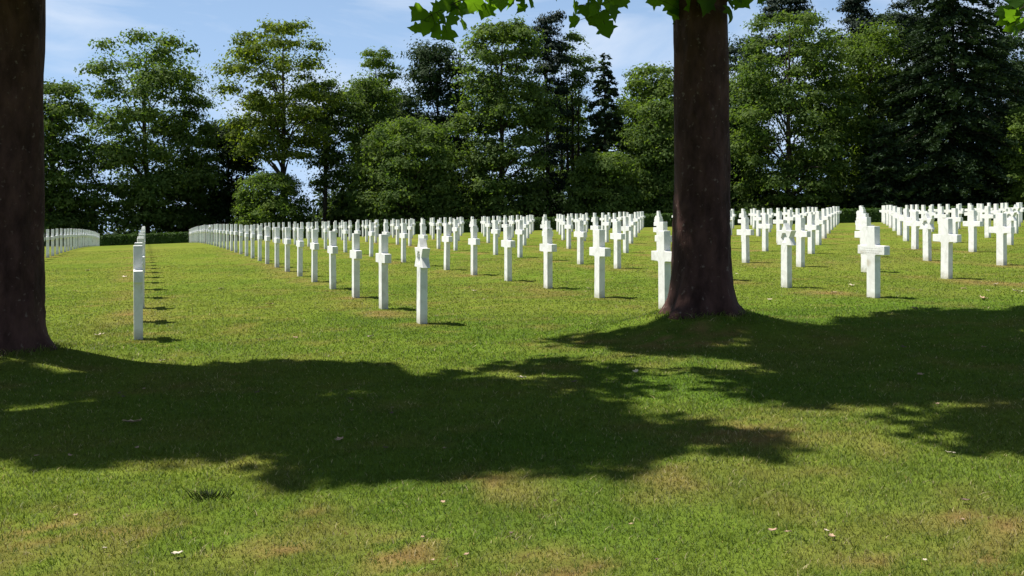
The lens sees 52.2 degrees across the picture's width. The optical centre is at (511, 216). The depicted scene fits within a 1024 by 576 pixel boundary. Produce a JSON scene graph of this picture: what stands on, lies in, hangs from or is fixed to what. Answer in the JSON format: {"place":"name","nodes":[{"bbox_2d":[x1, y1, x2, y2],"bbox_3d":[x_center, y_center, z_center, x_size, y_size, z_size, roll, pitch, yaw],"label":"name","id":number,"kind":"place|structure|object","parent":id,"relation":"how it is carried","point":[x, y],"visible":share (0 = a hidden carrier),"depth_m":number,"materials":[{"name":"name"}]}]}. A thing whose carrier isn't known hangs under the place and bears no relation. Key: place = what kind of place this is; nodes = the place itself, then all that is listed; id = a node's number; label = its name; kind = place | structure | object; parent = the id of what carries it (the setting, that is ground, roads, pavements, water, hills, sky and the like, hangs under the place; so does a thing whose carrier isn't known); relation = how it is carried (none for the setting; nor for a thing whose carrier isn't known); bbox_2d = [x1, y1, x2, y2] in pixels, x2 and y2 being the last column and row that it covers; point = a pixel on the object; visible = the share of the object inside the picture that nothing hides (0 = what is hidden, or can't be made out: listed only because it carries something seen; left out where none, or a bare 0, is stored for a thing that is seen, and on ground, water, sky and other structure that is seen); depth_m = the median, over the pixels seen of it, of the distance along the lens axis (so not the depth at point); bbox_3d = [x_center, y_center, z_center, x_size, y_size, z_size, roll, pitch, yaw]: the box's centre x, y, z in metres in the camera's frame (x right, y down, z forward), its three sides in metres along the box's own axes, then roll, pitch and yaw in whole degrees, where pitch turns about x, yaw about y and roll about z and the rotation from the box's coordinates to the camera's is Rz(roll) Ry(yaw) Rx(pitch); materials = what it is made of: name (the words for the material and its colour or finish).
{"place":"outdoors","nodes":[
{"label":"outdoors","id":0,"kind":"place"},
{"bbox_2d":[0,220,1023,575],"bbox_3d":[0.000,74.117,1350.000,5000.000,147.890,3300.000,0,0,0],"label":"lawn","id":1,"kind":"structure","parent":0,"point":[708,340],"depth_m":7.24,"materials":[{"name":"plant"}]},
{"bbox_2d":[0,0,56,356],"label":"plane tree","id":2,"kind":"object","parent":1,"relation":"on","point":[22,195],"visible":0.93,"depth_m":10.09,"materials":[{"name":"brown plant"}]},
{"bbox_2d":[43,77,116,235],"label":"broadleaf tree","id":3,"kind":"object","parent":1,"relation":"on","point":[62,200],"visible":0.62,"depth_m":91.02,"materials":[{"name":"green plant"}]},
{"bbox_2d":[133,245,142,339],"bbox_3d":[-4.307,0.927,12.044,0.099,1.190,0.600,0,0,-20],"label":"grave cross","id":4,"kind":"object","parent":1,"relation":"on","point":[138,284],"visible":0.85,"depth_m":11.96,"materials":[{"name":"white stone"}]},
{"bbox_2d":[137,238,144,307],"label":"grave cross","id":5,"kind":"object","parent":1,"relation":"on","point":[140,240],"visible":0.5,"depth_m":16.11,"materials":[{"name":"white stone"}]},
{"bbox_2d":[70,26,227,233],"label":"broadleaf tree","id":6,"kind":"object","parent":1,"relation":"on","point":[141,192],"visible":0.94,"depth_m":91.77,"materials":[{"name":"green plant"}]},
{"bbox_2d":[153,86,226,232],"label":"broadleaf tree","id":7,"kind":"object","parent":1,"relation":"on","point":[201,129],"visible":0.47,"depth_m":96.17,"materials":[{"name":"green plant"}]},
{"bbox_2d":[184,485,236,500],"bbox_3d":[-1.506,1.375,5.216,0.276,0.050,0.191,0,0,0],"label":"weed tuft","id":8,"kind":"object","parent":1,"relation":"on","point":[198,496],"visible":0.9,"depth_m":5.21,"materials":[{"name":"green plant"}]},
{"bbox_2d":[176,119,267,229],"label":"broadleaf tree","id":9,"kind":"object","parent":1,"relation":"on","point":[226,191],"visible":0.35,"depth_m":99.08,"materials":[{"name":"green plant"}]},
{"bbox_2d":[239,225,242,253],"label":"grave cross","id":10,"kind":"object","parent":1,"relation":"on","point":[240,241],"visible":0.89,"depth_m":37.90,"materials":[{"name":"white stone"}]},
{"bbox_2d":[250,225,254,257],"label":"grave cross","id":11,"kind":"object","parent":1,"relation":"on","point":[252,235],"visible":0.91,"depth_m":33.79,"materials":[{"name":"white stone"}]},
{"bbox_2d":[257,226,262,260],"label":"grave cross","id":12,"kind":"object","parent":1,"relation":"on","point":[259,236],"visible":0.84,"depth_m":31.68,"materials":[{"name":"white stone"}]},
{"bbox_2d":[264,226,269,263],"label":"grave cross","id":13,"kind":"object","parent":1,"relation":"on","point":[267,238],"visible":0.91,"depth_m":29.64,"materials":[{"name":"white stone"}]},
{"bbox_2d":[225,170,321,228],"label":"broadleaf tree","id":14,"kind":"object","parent":1,"relation":"on","point":[256,199],"visible":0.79,"depth_m":87.00,"materials":[{"name":"green plant"}]},
{"bbox_2d":[200,13,347,219],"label":"broadleaf tree","id":15,"kind":"object","parent":1,"relation":"on","point":[271,137],"visible":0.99,"depth_m":91.06,"materials":[{"name":"green plant"}]},
{"bbox_2d":[274,227,279,267],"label":"grave cross","id":16,"kind":"object","parent":1,"relation":"on","point":[276,240],"visible":0.88,"depth_m":27.55,"materials":[{"name":"white stone"}]},
{"bbox_2d":[284,227,290,271],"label":"grave cross","id":17,"kind":"object","parent":1,"relation":"on","point":[287,241],"visible":0.9,"depth_m":25.50,"materials":[{"name":"white stone"}]},
{"bbox_2d":[296,228,303,276],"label":"grave cross","id":18,"kind":"object","parent":1,"relation":"on","point":[300,243],"visible":0.91,"depth_m":23.42,"materials":[{"name":"white stone"}]},
{"bbox_2d":[310,229,318,281],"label":"grave cross","id":19,"kind":"object","parent":1,"relation":"on","point":[314,246],"visible":0.89,"depth_m":21.37,"materials":[{"name":"white stone"}]},
{"bbox_2d":[295,74,356,221],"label":"broadleaf tree","id":20,"kind":"object","parent":1,"relation":"on","point":[330,84],"visible":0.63,"depth_m":95.30,"materials":[{"name":"green plant"}]},
{"bbox_2d":[327,231,337,288],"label":"grave cross","id":21,"kind":"object","parent":1,"relation":"on","point":[332,249],"visible":0.89,"depth_m":19.27,"materials":[{"name":"white stone"}]},
{"bbox_2d":[342,222,347,251],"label":"grave cross","id":22,"kind":"object","parent":1,"relation":"on","point":[344,231],"visible":0.88,"depth_m":36.94,"materials":[{"name":"white stone"}]},
{"bbox_2d":[350,233,361,297],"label":"grave cross","id":23,"kind":"object","parent":1,"relation":"on","point":[355,254],"visible":0.85,"depth_m":17.21,"materials":[{"name":"white stone"}]},
{"bbox_2d":[314,67,407,224],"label":"broadleaf tree","id":24,"kind":"object","parent":1,"relation":"on","point":[364,97],"visible":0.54,"depth_m":95.36,"materials":[{"name":"green plant"}]},
{"bbox_2d":[368,223,374,256],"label":"grave cross","id":25,"kind":"object","parent":1,"relation":"on","point":[371,233],"visible":0.85,"depth_m":32.81,"materials":[{"name":"white stone"}]},
{"bbox_2d":[345,46,401,153],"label":"broadleaf tree","id":26,"kind":"object","parent":1,"relation":"on","point":[376,61],"visible":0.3,"depth_m":103.34,"materials":[{"name":"green plant"}]},
{"bbox_2d":[376,234,390,308],"bbox_3d":[-1.870,0.850,15.209,0.099,1.190,0.600,0,0,-20],"label":"grave cross","id":27,"kind":"object","parent":1,"relation":"on","point":[383,258],"visible":0.88,"depth_m":15.12,"materials":[{"name":"white stone"}]},
{"bbox_2d":[399,223,407,261],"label":"grave cross","id":28,"kind":"object","parent":1,"relation":"on","point":[403,235],"visible":0.9,"depth_m":28.70,"materials":[{"name":"white stone"}]},
{"bbox_2d":[339,113,473,223],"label":"broadleaf tree","id":29,"kind":"object","parent":1,"relation":"on","point":[398,173],"visible":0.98,"depth_m":87.97,"materials":[{"name":"green plant"}]},
{"bbox_2d":[407,219,412,245],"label":"grave cross","id":30,"kind":"object","parent":1,"relation":"on","point":[409,227],"visible":0.93,"depth_m":42.22,"materials":[{"name":"white stone"}]},
{"bbox_2d":[415,238,429,323],"bbox_3d":[-1.130,0.864,13.142,0.099,1.186,0.420,0,0,-19],"label":"star marker","id":31,"kind":"object","parent":1,"relation":"on","point":[422,253],"visible":0.94,"depth_m":13.06,"materials":[{"name":"white stone"}]},
{"bbox_2d":[393,34,490,216],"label":"broadleaf tree","id":32,"kind":"object","parent":1,"relation":"on","point":[434,57],"visible":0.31,"depth_m":98.41,"materials":[{"name":"green plant"}]},
{"bbox_2d":[442,224,452,269],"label":"grave cross","id":33,"kind":"object","parent":1,"relation":"on","point":[447,238],"visible":0.89,"depth_m":24.55,"materials":[{"name":"white stone"}]},
{"bbox_2d":[452,219,458,250],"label":"grave cross","id":34,"kind":"object","parent":1,"relation":"on","point":[455,229],"visible":0.89,"depth_m":36.03,"materials":[{"name":"white stone"}]},
{"bbox_2d":[468,226,479,274],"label":"grave cross","id":35,"kind":"object","parent":1,"relation":"on","point":[474,241],"visible":0.91,"depth_m":22.47,"materials":[{"name":"white stone"}]},
{"bbox_2d":[491,220,499,254],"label":"grave cross","id":36,"kind":"object","parent":1,"relation":"on","point":[495,231],"visible":0.9,"depth_m":31.85,"materials":[{"name":"white stone"}]},
{"bbox_2d":[439,13,565,219],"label":"broadleaf tree","id":37,"kind":"object","parent":1,"relation":"on","point":[498,99],"visible":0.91,"depth_m":90.26,"materials":[{"name":"green plant"}]},
{"bbox_2d":[501,226,514,280],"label":"grave cross","id":38,"kind":"object","parent":1,"relation":"on","point":[508,243],"visible":0.9,"depth_m":20.39,"materials":[{"name":"white stone"}]},
{"bbox_2d":[515,220,524,257],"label":"grave cross","id":39,"kind":"object","parent":1,"relation":"on","point":[520,232],"visible":0.9,"depth_m":29.81,"materials":[{"name":"white stone"}]},
{"bbox_2d":[45,173,1008,234],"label":"undergrowth","id":40,"kind":"object","parent":1,"relation":"on","point":[558,199],"visible":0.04,"depth_m":98.18,"materials":[{"name":"green plant"}]},
{"bbox_2d":[44,204,1023,245],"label":"clipped hedge","id":41,"kind":"object","parent":1,"relation":"on","point":[848,215],"visible":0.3,"depth_m":77.49,"materials":[{"name":"green plant"}]},
{"bbox_2d":[540,228,556,288],"bbox_3d":[0.635,0.794,18.416,0.099,1.190,0.600,0,0,-19],"label":"grave cross","id":42,"kind":"object","parent":1,"relation":"on","point":[548,247],"visible":0.92,"depth_m":18.34,"materials":[{"name":"white stone"}]},
{"bbox_2d":[523,9,576,216],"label":"pine tree","id":43,"kind":"object","parent":1,"relation":"on","point":[552,62],"visible":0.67,"depth_m":96.33,"materials":[{"name":"green plant"}]},
{"bbox_2d":[523,84,593,203],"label":"broadleaf tree","id":44,"kind":"object","parent":1,"relation":"on","point":[561,154],"visible":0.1,"depth_m":110.56,"materials":[{"name":"green plant"}]},
{"bbox_2d":[560,215,566,239],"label":"grave cross","id":45,"kind":"object","parent":1,"relation":"on","point":[562,223],"visible":0.87,"depth_m":44.47,"materials":[{"name":"white stone"}]},
{"bbox_2d":[564,216,572,248],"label":"grave cross","id":46,"kind":"object","parent":1,"relation":"on","point":[568,226],"visible":0.9,"depth_m":35.08,"materials":[{"name":"white stone"}]},
{"bbox_2d":[550,30,603,202],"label":"broadleaf tree","id":47,"kind":"object","parent":1,"relation":"on","point":[577,78],"visible":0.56,"depth_m":97.63,"materials":[{"name":"green plant"}]},
{"bbox_2d":[574,220,586,263],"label":"grave cross","id":48,"kind":"object","parent":1,"relation":"on","point":[580,234],"visible":0.91,"depth_m":25.66,"materials":[{"name":"white stone"}]},
{"bbox_2d":[590,217,600,246],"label":"grave cross","id":49,"kind":"object","parent":1,"relation":"on","point":[595,226],"visible":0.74,"depth_m":33.03,"materials":[{"name":"white stone"}]},
{"bbox_2d":[589,230,610,297],"bbox_3d":[1.372,0.795,16.345,0.099,1.190,0.600,0,0,-19],"label":"grave cross","id":50,"kind":"object","parent":1,"relation":"on","point":[599,252],"visible":0.91,"depth_m":16.27,"materials":[{"name":"white stone"}]},
{"bbox_2d":[575,53,631,214],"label":"conifer tree","id":51,"kind":"object","parent":1,"relation":"on","point":[603,131],"visible":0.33,"depth_m":94.49,"materials":[{"name":"green plant"}]},
{"bbox_2d":[553,146,658,216],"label":"broadleaf tree","id":52,"kind":"object","parent":1,"relation":"on","point":[610,169],"visible":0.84,"depth_m":88.50,"materials":[{"name":"green plant"}]},
{"bbox_2d":[602,215,610,241],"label":"grave cross","id":53,"kind":"object","parent":1,"relation":"on","point":[606,223],"visible":0.93,"depth_m":40.31,"materials":[{"name":"white stone"}]},
{"bbox_2d":[584,95,640,153],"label":"broadleaf tree","id":54,"kind":"object","parent":1,"relation":"on","point":[623,101],"visible":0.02,"depth_m":109.34,"materials":[{"name":"green plant"}]},
{"bbox_2d":[610,221,624,268],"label":"grave cross","id":55,"kind":"object","parent":1,"relation":"on","point":[617,236],"visible":0.89,"depth_m":23.60,"materials":[{"name":"white stone"}]},
{"bbox_2d":[621,217,631,252],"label":"grave cross","id":56,"kind":"object","parent":1,"relation":"on","point":[626,228],"visible":0.83,"depth_m":30.92,"materials":[{"name":"white stone"}]},
{"bbox_2d":[629,214,635,243],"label":"grave cross","id":57,"kind":"object","parent":1,"relation":"on","point":[631,223],"visible":0.62,"depth_m":38.26,"materials":[{"name":"white stone"}]},
{"bbox_2d":[606,61,673,202],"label":"broadleaf tree","id":58,"kind":"object","parent":1,"relation":"on","point":[642,87],"visible":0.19,"depth_m":96.56,"materials":[{"name":"green plant"}]},
{"bbox_2d":[612,95,673,214],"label":"broadleaf tree","id":59,"kind":"object","parent":1,"relation":"on","point":[657,158],"visible":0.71,"depth_m":90.84,"materials":[{"name":"green plant"}]},
{"bbox_2d":[651,231,671,308],"bbox_3d":[2.080,0.785,14.251,0.099,1.190,0.600,0,0,-19],"label":"grave cross","id":60,"kind":"object","parent":1,"relation":"on","point":[662,255],"visible":0.73,"depth_m":14.18,"materials":[{"name":"white stone"}]},
{"bbox_2d":[659,45,762,165],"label":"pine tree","id":61,"kind":"object","parent":1,"relation":"on","point":[733,51],"visible":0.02,"depth_m":101.83,"materials":[{"name":"green plant"}]},
{"bbox_2d":[407,0,1023,319],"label":"plane tree","id":62,"kind":"object","parent":1,"relation":"on","point":[701,279],"visible":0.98,"depth_m":11.49,"materials":[{"name":"green plant"}]},
{"bbox_2d":[737,218,753,262],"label":"grave cross","id":63,"kind":"object","parent":1,"relation":"on","point":[745,232],"visible":0.9,"depth_m":24.69,"materials":[{"name":"white stone"}]},
{"bbox_2d":[729,106,762,209],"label":"broadleaf tree","id":64,"kind":"object","parent":1,"relation":"on","point":[737,178],"visible":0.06,"depth_m":98.32,"materials":[{"name":"green plant"}]},
{"bbox_2d":[728,32,785,194],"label":"broadleaf tree","id":65,"kind":"object","parent":1,"relation":"on","point":[732,60],"visible":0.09,"depth_m":105.04,"materials":[{"name":"green plant"}]},
{"bbox_2d":[753,210,761,235],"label":"grave cross","id":66,"kind":"object","parent":1,"relation":"on","point":[758,218],"visible":0.84,"depth_m":42.58,"materials":[{"name":"white stone"}]},
{"bbox_2d":[758,214,772,250],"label":"grave cross","id":67,"kind":"object","parent":1,"relation":"on","point":[765,226],"visible":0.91,"depth_m":29.99,"materials":[{"name":"white stone"}]},
{"bbox_2d":[773,211,785,242],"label":"grave cross","id":68,"kind":"object","parent":1,"relation":"on","point":[778,221],"visible":0.82,"depth_m":35.28,"materials":[{"name":"white stone"}]},
{"bbox_2d":[741,0,831,140],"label":"pine tree","id":69,"kind":"object","parent":1,"relation":"on","point":[776,7],"visible":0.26,"depth_m":103.60,"materials":[{"name":"green plant"}]},
{"bbox_2d":[777,223,795,287],"bbox_3d":[4.586,0.702,17.467,0.099,1.186,0.420,0,0,-20],"label":"star marker","id":70,"kind":"object","parent":1,"relation":"on","point":[786,235],"visible":0.94,"depth_m":17.40,"materials":[{"name":"white stone"}]},
{"bbox_2d":[729,9,873,211],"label":"broadleaf tree","id":71,"kind":"object","parent":1,"relation":"on","point":[793,164],"visible":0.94,"depth_m":92.09,"materials":[{"name":"green plant"}]},
{"bbox_2d":[794,218,810,266],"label":"grave cross","id":72,"kind":"object","parent":1,"relation":"on","point":[801,233],"visible":0.82,"depth_m":22.66,"materials":[{"name":"white stone"}]},
{"bbox_2d":[805,215,818,253],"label":"grave cross","id":73,"kind":"object","parent":1,"relation":"on","point":[811,226],"visible":0.87,"depth_m":27.91,"materials":[{"name":"white stone"}]},
{"bbox_2d":[815,211,825,244],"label":"grave cross","id":74,"kind":"object","parent":1,"relation":"on","point":[819,221],"visible":0.73,"depth_m":33.19,"materials":[{"name":"white stone"}]},
{"bbox_2d":[821,209,829,237],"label":"grave cross","id":75,"kind":"object","parent":1,"relation":"on","point":[824,226],"visible":0.66,"depth_m":38.44,"materials":[{"name":"white stone"}]},
{"bbox_2d":[785,79,866,209],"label":"broadleaf tree","id":76,"kind":"object","parent":1,"relation":"on","point":[822,126],"visible":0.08,"depth_m":101.95,"materials":[{"name":"green plant"}]},
{"bbox_2d":[832,0,884,133],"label":"pine tree","id":77,"kind":"object","parent":1,"relation":"on","point":[854,8],"visible":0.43,"depth_m":105.47,"materials":[{"name":"green plant"}]},
{"bbox_2d":[855,217,870,271],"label":"grave cross","id":78,"kind":"object","parent":1,"relation":"on","point":[865,223],"visible":0.54,"depth_m":20.64,"materials":[{"name":"white stone"}]},
{"bbox_2d":[809,16,924,208],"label":"broadleaf tree","id":79,"kind":"object","parent":1,"relation":"on","point":[864,45],"visible":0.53,"depth_m":94.70,"materials":[{"name":"green plant"}]},
{"bbox_2d":[858,226,889,297],"bbox_3d":[5.312,0.734,15.363,0.100,1.190,0.600,0,1,-19],"label":"grave cross","id":80,"kind":"object","parent":1,"relation":"on","point":[873,250],"visible":0.98,"depth_m":15.29,"materials":[{"name":"white stone"}]},
{"bbox_2d":[849,122,917,208],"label":"conifer tree","id":81,"kind":"object","parent":1,"relation":"on","point":[886,171],"visible":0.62,"depth_m":88.30,"materials":[{"name":"green plant"}]},
{"bbox_2d":[889,206,896,230],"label":"grave cross","id":82,"kind":"object","parent":1,"relation":"on","point":[894,222],"visible":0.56,"depth_m":44.84,"materials":[{"name":"white stone"}]},
{"bbox_2d":[851,4,940,170],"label":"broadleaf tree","id":83,"kind":"object","parent":1,"relation":"on","point":[883,16],"visible":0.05,"depth_m":109.65,"materials":[{"name":"green plant"}]},
{"bbox_2d":[893,207,902,234],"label":"grave cross","id":84,"kind":"object","parent":1,"relation":"on","point":[899,223],"visible":0.64,"depth_m":39.55,"materials":[{"name":"white stone"}]},
{"bbox_2d":[899,209,911,240],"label":"grave cross","id":85,"kind":"object","parent":1,"relation":"on","point":[905,218],"visible":0.66,"depth_m":34.32,"materials":[{"name":"white stone"}]},
{"bbox_2d":[906,211,920,248],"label":"grave cross","id":86,"kind":"object","parent":1,"relation":"on","point":[914,223],"visible":0.76,"depth_m":29.04,"materials":[{"name":"white stone"}]},
{"bbox_2d":[879,0,957,155],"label":"pine tree","id":87,"kind":"object","parent":1,"relation":"on","point":[902,6],"visible":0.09,"depth_m":102.07,"materials":[{"name":"green plant"}]},
{"bbox_2d":[919,213,934,260],"bbox_3d":[9.464,0.514,23.836,0.099,1.186,0.420,0,0,-19],"label":"star marker","id":88,"kind":"object","parent":1,"relation":"on","point":[926,225],"visible":0.94,"depth_m":23.78,"materials":[{"name":"white stone"}]},
{"bbox_2d":[848,0,1023,206],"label":"conifer tree","id":89,"kind":"object","parent":1,"relation":"on","point":[965,172],"visible":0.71,"depth_m":89.59,"materials":[{"name":"green plant"}]},
{"bbox_2d":[934,206,947,233],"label":"grave cross","id":90,"kind":"object","parent":1,"relation":"on","point":[940,215],"visible":0.77,"depth_m":37.55,"materials":[{"name":"white stone"}]},
{"bbox_2d":[933,219,960,278],"bbox_3d":[7.728,0.626,18.579,0.099,1.190,0.600,0,0,-19],"label":"grave cross","id":91,"kind":"object","parent":1,"relation":"on","point":[946,237],"visible":0.91,"depth_m":18.52,"materials":[{"name":"white stone"}]},
{"bbox_2d":[946,208,962,242],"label":"grave cross","id":92,"kind":"object","parent":1,"relation":"on","point":[954,216],"visible":0.77,"depth_m":32.22,"materials":[{"name":"white stone"}]},
{"bbox_2d":[963,210,982,251],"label":"grave cross","id":93,"kind":"object","parent":1,"relation":"on","point":[972,223],"visible":0.94,"depth_m":26.98,"materials":[{"name":"white stone"}]},
{"bbox_2d":[945,0,1023,166],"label":"broadleaf tree","id":94,"kind":"object","parent":1,"relation":"on","point":[1021,31],"visible":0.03,"depth_m":108.86,"materials":[{"name":"green plant"}]},
{"bbox_2d":[980,206,995,237],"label":"grave cross","id":95,"kind":"object","parent":1,"relation":"on","point":[987,216],"visible":0.91,"depth_m":35.41,"materials":[{"name":"white stone"}]},
{"bbox_2d":[969,33,1023,201],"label":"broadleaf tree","id":96,"kind":"object","parent":1,"relation":"on","point":[1016,61],"visible":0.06,"depth_m":101.87,"materials":[{"name":"green plant"}]},
{"bbox_2d":[989,213,1014,265],"bbox_3d":[10.198,0.522,21.774,0.099,1.190,0.600,0,0,-19],"label":"grave cross","id":97,"kind":"object","parent":1,"relation":"on","point":[1001,229],"visible":0.9,"depth_m":21.71,"materials":[{"name":"white stone"}]},
{"bbox_2d":[992,102,1023,205],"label":"broadleaf tree","id":98,"kind":"object","parent":1,"relation":"on","point":[1016,123],"visible":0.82,"depth_m":85.67,"materials":[{"name":"green plant"}]},
{"bbox_2d":[1003,208,1016,244],"bbox_3d":[14.401,0.344,30.220,0.099,1.187,0.420,1,0,-19],"label":"star marker","id":99,"kind":"object","parent":1,"relation":"on","point":[1011,215],"visible":0.85,"depth_m":30.15,"materials":[{"name":"white stone"}]},
{"bbox_2d":[1012,204,1020,233],"bbox_3d":[18.615,0.132,38.645,0.099,1.186,0.420,0,0,-19],"label":"star marker","id":100,"kind":"object","parent":1,"relation":"on","point":[1015,208],"visible":0.65,"depth_m":38.56,"materials":[{"name":"white stone"}]},
{"bbox_2d":[43,0,1023,233],"label":"sky","id":101,"kind":"structure","parent":0,"point":[643,34],"materials":[{"name":"blue"}]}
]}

